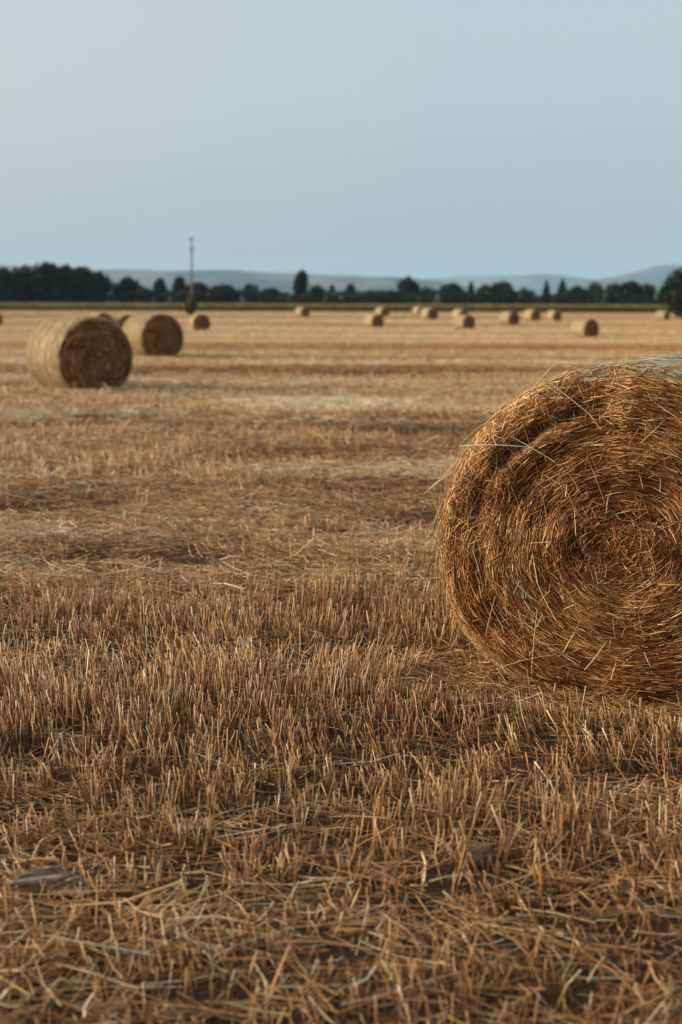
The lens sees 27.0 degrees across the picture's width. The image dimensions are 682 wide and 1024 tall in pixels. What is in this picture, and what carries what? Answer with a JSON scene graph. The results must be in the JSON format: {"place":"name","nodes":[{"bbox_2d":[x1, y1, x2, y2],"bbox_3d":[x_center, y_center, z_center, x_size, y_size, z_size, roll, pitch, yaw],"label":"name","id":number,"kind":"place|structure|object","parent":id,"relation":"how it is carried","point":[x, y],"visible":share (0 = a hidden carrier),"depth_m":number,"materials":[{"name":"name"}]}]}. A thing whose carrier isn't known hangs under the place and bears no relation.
{"place":"outdoors","nodes":[
{"label":"outdoors","id":0,"kind":"place"},
{"bbox_2d":[0,264,35,271],"bbox_3d":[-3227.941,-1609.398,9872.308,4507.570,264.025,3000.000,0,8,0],"label":"hills","id":1,"kind":"structure","parent":0,"point":[9,266],"depth_m":9675.78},
{"bbox_2d":[91,269,539,300],"bbox_3d":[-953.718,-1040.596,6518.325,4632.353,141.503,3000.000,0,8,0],"label":"hills","id":2,"kind":"structure","parent":0,"point":[240,279],"depth_m":5985.84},
{"bbox_2d":[0,300,681,1023],"bbox_3d":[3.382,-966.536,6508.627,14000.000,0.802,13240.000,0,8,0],"label":"ground","id":3,"kind":"structure","parent":0,"point":[582,986],"depth_m":4.00,"materials":[{"name":"soil"}]},
{"bbox_2d":[0,267,24,302],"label":"tree","id":4,"kind":"object","parent":3,"relation":"on","point":[10,281],"visible":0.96,"depth_m":257.60,"materials":[{"name":"green plant"}]},
{"bbox_2d":[12,264,38,302],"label":"tree","id":5,"kind":"object","parent":3,"relation":"on","point":[23,272],"visible":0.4,"depth_m":262.85,"materials":[{"name":"green plant"}]},
{"bbox_2d":[8,865,83,896],"bbox_3d":[-0.765,0.956,3.705,0.195,0.080,0.078,5,32,-9],"label":"stone","id":6,"kind":"object","parent":3,"relation":"on","point":[48,875],"visible":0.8,"depth_m":3.71,"materials":[{"name":"stone"}]},
{"bbox_2d":[28,261,68,302],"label":"tree","id":7,"kind":"object","parent":3,"relation":"on","point":[47,276],"visible":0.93,"depth_m":259.11,"materials":[{"name":"green plant"}]},
{"bbox_2d":[57,263,71,301],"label":"tree","id":8,"kind":"object","parent":3,"relation":"on","point":[67,267],"visible":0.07,"depth_m":267.91,"materials":[{"name":"green plant"}]},
{"bbox_2d":[26,315,132,390],"bbox_3d":[-4.512,-2.710,24.507,1.418,1.342,1.552,-5,10,-34],"label":"round bale","id":9,"kind":"object","parent":3,"relation":"on","point":[84,352],"visible":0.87,"depth_m":23.96,"materials":[{"name":"plant"}]},
{"bbox_2d":[65,266,101,302],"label":"tree","id":10,"kind":"object","parent":3,"relation":"on","point":[83,279],"visible":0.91,"depth_m":261.00,"materials":[{"name":"green plant"}]},
{"bbox_2d":[90,312,113,321],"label":"round bale","id":11,"kind":"object","parent":3,"relation":"on","point":[103,315],"visible":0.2,"depth_m":101.95,"materials":[{"name":"plant"}]},
{"bbox_2d":[91,271,114,302],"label":"tree","id":12,"kind":"object","parent":3,"relation":"on","point":[103,280],"visible":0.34,"depth_m":265.74,"materials":[{"name":"green plant"}]},
{"bbox_2d":[113,314,130,328],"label":"round bale","id":13,"kind":"object","parent":3,"relation":"on","point":[119,320],"visible":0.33,"depth_m":102.08,"materials":[{"name":"plant"}]},
{"bbox_2d":[112,276,143,302],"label":"tree","id":14,"kind":"object","parent":3,"relation":"on","point":[128,284],"visible":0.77,"depth_m":263.56,"materials":[{"name":"green plant"}]},
{"bbox_2d":[135,287,153,302],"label":"tree","id":15,"kind":"object","parent":3,"relation":"on","point":[146,292],"visible":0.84,"depth_m":258.37,"materials":[{"name":"green plant"}]},
{"bbox_2d":[122,313,183,356],"bbox_3d":[-5.521,-5.143,41.584,1.419,1.354,1.478,-5,10,-34],"label":"round bale","id":16,"kind":"object","parent":3,"relation":"on","point":[156,334],"visible":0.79,"depth_m":41.04,"materials":[{"name":"plant"}]},
{"bbox_2d":[153,277,167,302],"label":"tree","id":17,"kind":"object","parent":3,"relation":"on","point":[159,284],"visible":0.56,"depth_m":270.12,"materials":[{"name":"green plant"}]},
{"bbox_2d":[172,276,185,302],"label":"tree","id":18,"kind":"object","parent":3,"relation":"on","point":[179,283],"visible":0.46,"depth_m":271.88,"materials":[{"name":"green plant"}]},
{"bbox_2d":[184,295,197,314],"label":"bush","id":19,"kind":"object","parent":3,"relation":"on","point":[190,304],"visible":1,"depth_m":189.17,"materials":[{"name":"green plant"}]},
{"bbox_2d":[189,237,194,296],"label":"utility pole","id":20,"kind":"object","parent":3,"relation":"on","point":[191,247],"visible":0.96,"depth_m":189.89,"materials":[{"name":"grey metal"}]},
{"bbox_2d":[182,281,209,302],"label":"tree","id":21,"kind":"object","parent":3,"relation":"on","point":[199,286],"visible":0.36,"depth_m":265.65,"materials":[{"name":"green plant"}]},
{"bbox_2d":[189,314,210,329],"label":"round bale","id":22,"kind":"object","parent":3,"relation":"on","point":[199,321],"visible":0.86,"depth_m":107.19,"materials":[{"name":"plant"}]},
{"bbox_2d":[208,284,240,303],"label":"tree","id":23,"kind":"object","parent":3,"relation":"on","point":[225,295],"visible":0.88,"depth_m":259.67,"materials":[{"name":"green plant"}]},
{"bbox_2d":[240,283,258,303],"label":"tree","id":24,"kind":"object","parent":3,"relation":"on","point":[248,286],"visible":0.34,"depth_m":272.20,"materials":[{"name":"green plant"}]},
{"bbox_2d":[260,287,284,303],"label":"tree","id":25,"kind":"object","parent":3,"relation":"on","point":[270,290],"visible":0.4,"depth_m":266.06,"materials":[{"name":"green plant"}]},
{"bbox_2d":[292,269,308,302],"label":"tree","id":26,"kind":"object","parent":3,"relation":"on","point":[300,283],"visible":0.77,"depth_m":267.90,"materials":[{"name":"green plant"}]},
{"bbox_2d":[295,307,309,316],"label":"round bale","id":27,"kind":"object","parent":3,"relation":"on","point":[302,311],"visible":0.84,"depth_m":174.92,"materials":[{"name":"plant"}]},
{"bbox_2d":[306,284,327,303],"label":"tree","id":28,"kind":"object","parent":3,"relation":"on","point":[314,290],"visible":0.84,"depth_m":260.36,"materials":[{"name":"green plant"}]},
{"bbox_2d":[325,284,338,303],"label":"tree","id":29,"kind":"object","parent":3,"relation":"on","point":[331,288],"visible":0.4,"depth_m":266.46,"materials":[{"name":"green plant"}]},
{"bbox_2d":[2,287,670,305],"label":"hedge","id":30,"kind":"object","parent":3,"relation":"on","point":[558,299],"visible":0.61,"depth_m":261.60,"materials":[{"name":"green plant"}]},
{"bbox_2d":[0,302,672,312],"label":"maize crop","id":31,"kind":"object","parent":3,"relation":"on","point":[320,307],"visible":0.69,"depth_m":230.83,"materials":[{"name":"green plant"}]},
{"bbox_2d":[0,310,681,1023],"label":"loose straw","id":32,"kind":"object","parent":3,"relation":"on","point":[470,674],"visible":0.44,"depth_m":7.51,"materials":[{"name":"beige plant"}]},
{"bbox_2d":[0,310,681,1023],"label":"stubble","id":33,"kind":"object","parent":3,"relation":"on","point":[222,678],"visible":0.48,"depth_m":5.12,"materials":[{"name":"beige plant"}]},
{"bbox_2d":[340,283,361,303],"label":"tree","id":34,"kind":"object","parent":3,"relation":"on","point":[350,287],"visible":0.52,"depth_m":264.26,"materials":[{"name":"green plant"}]},
{"bbox_2d":[32,418,681,1017],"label":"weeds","id":35,"kind":"object","parent":3,"relation":"on","point":[420,732],"visible":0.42,"depth_m":4.89,"materials":[{"name":"green plant"}]},
{"bbox_2d":[359,290,380,303],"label":"tree","id":36,"kind":"object","parent":3,"relation":"on","point":[375,300],"visible":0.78,"depth_m":260.50,"materials":[{"name":"green plant"}]},
{"bbox_2d":[364,314,383,327],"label":"round bale","id":37,"kind":"object","parent":3,"relation":"on","point":[373,320],"visible":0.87,"depth_m":119.35,"materials":[{"name":"plant"}]},
{"bbox_2d":[375,307,389,316],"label":"round bale","id":38,"kind":"object","parent":3,"relation":"on","point":[383,311],"visible":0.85,"depth_m":177.04,"materials":[{"name":"plant"}]},
{"bbox_2d":[379,289,403,303],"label":"tree","id":39,"kind":"object","parent":3,"relation":"on","point":[387,302],"visible":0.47,"depth_m":264.05,"materials":[{"name":"green plant"}]},
{"bbox_2d":[396,276,419,303],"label":"tree","id":40,"kind":"object","parent":3,"relation":"on","point":[408,284],"visible":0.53,"depth_m":269.48,"materials":[{"name":"green plant"}]},
{"bbox_2d":[412,306,423,315],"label":"round bale","id":41,"kind":"object","parent":3,"relation":"on","point":[416,310],"visible":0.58,"depth_m":185.44,"materials":[{"name":"plant"}]},
{"bbox_2d":[418,286,435,302],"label":"tree","id":42,"kind":"object","parent":3,"relation":"on","point":[424,288],"visible":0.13,"depth_m":276.28,"materials":[{"name":"green plant"}]},
{"bbox_2d":[420,308,437,319],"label":"round bale","id":43,"kind":"object","parent":3,"relation":"on","point":[428,313],"visible":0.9,"depth_m":155.50,"materials":[{"name":"plant"}]},
{"bbox_2d":[439,282,468,304],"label":"tree","id":44,"kind":"object","parent":3,"relation":"on","point":[453,286],"visible":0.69,"depth_m":263.38,"materials":[{"name":"green plant"}]},
{"bbox_2d":[451,309,468,319],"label":"round bale","id":45,"kind":"object","parent":3,"relation":"on","point":[455,313],"visible":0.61,"depth_m":153.75,"materials":[{"name":"plant"}]},
{"bbox_2d":[454,315,475,328],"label":"round bale","id":46,"kind":"object","parent":3,"relation":"on","point":[465,321],"visible":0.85,"depth_m":113.84,"materials":[{"name":"plant"}]},
{"bbox_2d":[467,281,474,303],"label":"tree","id":47,"kind":"object","parent":3,"relation":"on","point":[471,288],"visible":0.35,"depth_m":270.34,"materials":[{"name":"green plant"}]},
{"bbox_2d":[462,845,497,868],"bbox_3d":[0.384,0.963,3.968,0.100,0.073,0.093,5,11,-29],"label":"field stone","id":48,"kind":"object","parent":3,"relation":"on","point":[473,850],"visible":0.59,"depth_m":3.94,"materials":[{"name":"stone"}]},
{"bbox_2d":[475,284,490,303],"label":"tree","id":49,"kind":"object","parent":3,"relation":"on","point":[484,287],"visible":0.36,"depth_m":265.93,"materials":[{"name":"green plant"}]},
{"bbox_2d":[489,280,519,304],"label":"tree","id":50,"kind":"object","parent":3,"relation":"on","point":[505,286],"visible":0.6,"depth_m":263.66,"materials":[{"name":"green plant"}]},
{"bbox_2d":[498,311,519,324],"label":"round bale","id":51,"kind":"object","parent":3,"relation":"on","point":[509,317],"visible":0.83,"depth_m":131.75,"materials":[{"name":"plant"}]},
{"bbox_2d":[517,287,535,303],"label":"tree","id":52,"kind":"object","parent":3,"relation":"on","point":[524,292],"visible":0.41,"depth_m":266.18,"materials":[{"name":"green plant"}]},
{"bbox_2d":[523,309,540,320],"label":"round bale","id":53,"kind":"object","parent":3,"relation":"on","point":[532,314],"visible":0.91,"depth_m":152.70,"materials":[{"name":"plant"}]},
{"bbox_2d":[542,280,550,304],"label":"tree","id":54,"kind":"object","parent":3,"relation":"on","point":[545,290],"visible":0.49,"depth_m":272.33,"materials":[{"name":"green plant"}]},
{"bbox_2d":[421,348,681,707],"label":"round bale","id":55,"kind":"object","parent":3,"relation":"on","point":[559,550],"visible":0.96,"depth_m":5.54,"materials":[{"name":"plant"}]},
{"bbox_2d":[546,310,561,321],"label":"round bale","id":56,"kind":"object","parent":3,"relation":"on","point":[553,315],"visible":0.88,"depth_m":150.85,"materials":[{"name":"plant"}]},
{"bbox_2d":[556,279,566,304],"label":"tree","id":57,"kind":"object","parent":3,"relation":"on","point":[563,288],"visible":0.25,"depth_m":274.17,"materials":[{"name":"green plant"}]},
{"bbox_2d":[563,285,590,304],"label":"tree","id":58,"kind":"object","parent":3,"relation":"on","point":[577,288],"visible":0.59,"depth_m":264.02,"materials":[{"name":"green plant"}]},
{"bbox_2d":[571,319,598,337],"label":"round bale","id":59,"kind":"object","parent":3,"relation":"on","point":[583,328],"visible":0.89,"depth_m":88.97,"materials":[{"name":"plant"}]},
{"bbox_2d":[588,281,602,304],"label":"tree","id":60,"kind":"object","parent":3,"relation":"on","point":[594,285],"visible":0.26,"depth_m":270.06,"materials":[{"name":"green plant"}]},
{"bbox_2d":[604,282,623,304],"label":"tree","id":61,"kind":"object","parent":3,"relation":"on","point":[613,286],"visible":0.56,"depth_m":265.98,"materials":[{"name":"green plant"}]},
{"bbox_2d":[620,280,645,304],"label":"tree","id":62,"kind":"object","parent":3,"relation":"on","point":[633,286],"visible":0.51,"depth_m":267.65,"materials":[{"name":"green plant"}]},
{"bbox_2d":[640,282,656,304],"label":"tree","id":63,"kind":"object","parent":3,"relation":"on","point":[648,290],"visible":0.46,"depth_m":279.79,"materials":[{"name":"green plant"}]},
{"bbox_2d":[655,311,669,320],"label":"round bale","id":64,"kind":"object","parent":3,"relation":"on","point":[662,315],"visible":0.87,"depth_m":157.84,"materials":[{"name":"plant"}]},
{"bbox_2d":[657,267,681,317],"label":"tree","id":65,"kind":"object","parent":3,"relation":"on","point":[673,290],"visible":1,"depth_m":173.09,"materials":[{"name":"green plant"}]},
{"bbox_2d":[0,0,681,278],"label":"sky","id":66,"kind":"structure","parent":0,"point":[421,139],"materials":[{"name":"blue"}]},
{"bbox_2d":[412,274,595,291],"bbox_3d":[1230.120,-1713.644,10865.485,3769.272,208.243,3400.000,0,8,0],"label":"hills","id":67,"kind":"structure","parent":0,"point":[534,282],"depth_m":10375.31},
{"bbox_2d":[533,265,681,300],"bbox_3d":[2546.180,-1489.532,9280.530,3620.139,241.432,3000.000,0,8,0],"label":"hills","id":68,"kind":"structure","parent":0,"point":[656,275],"depth_m":8894.64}
]}

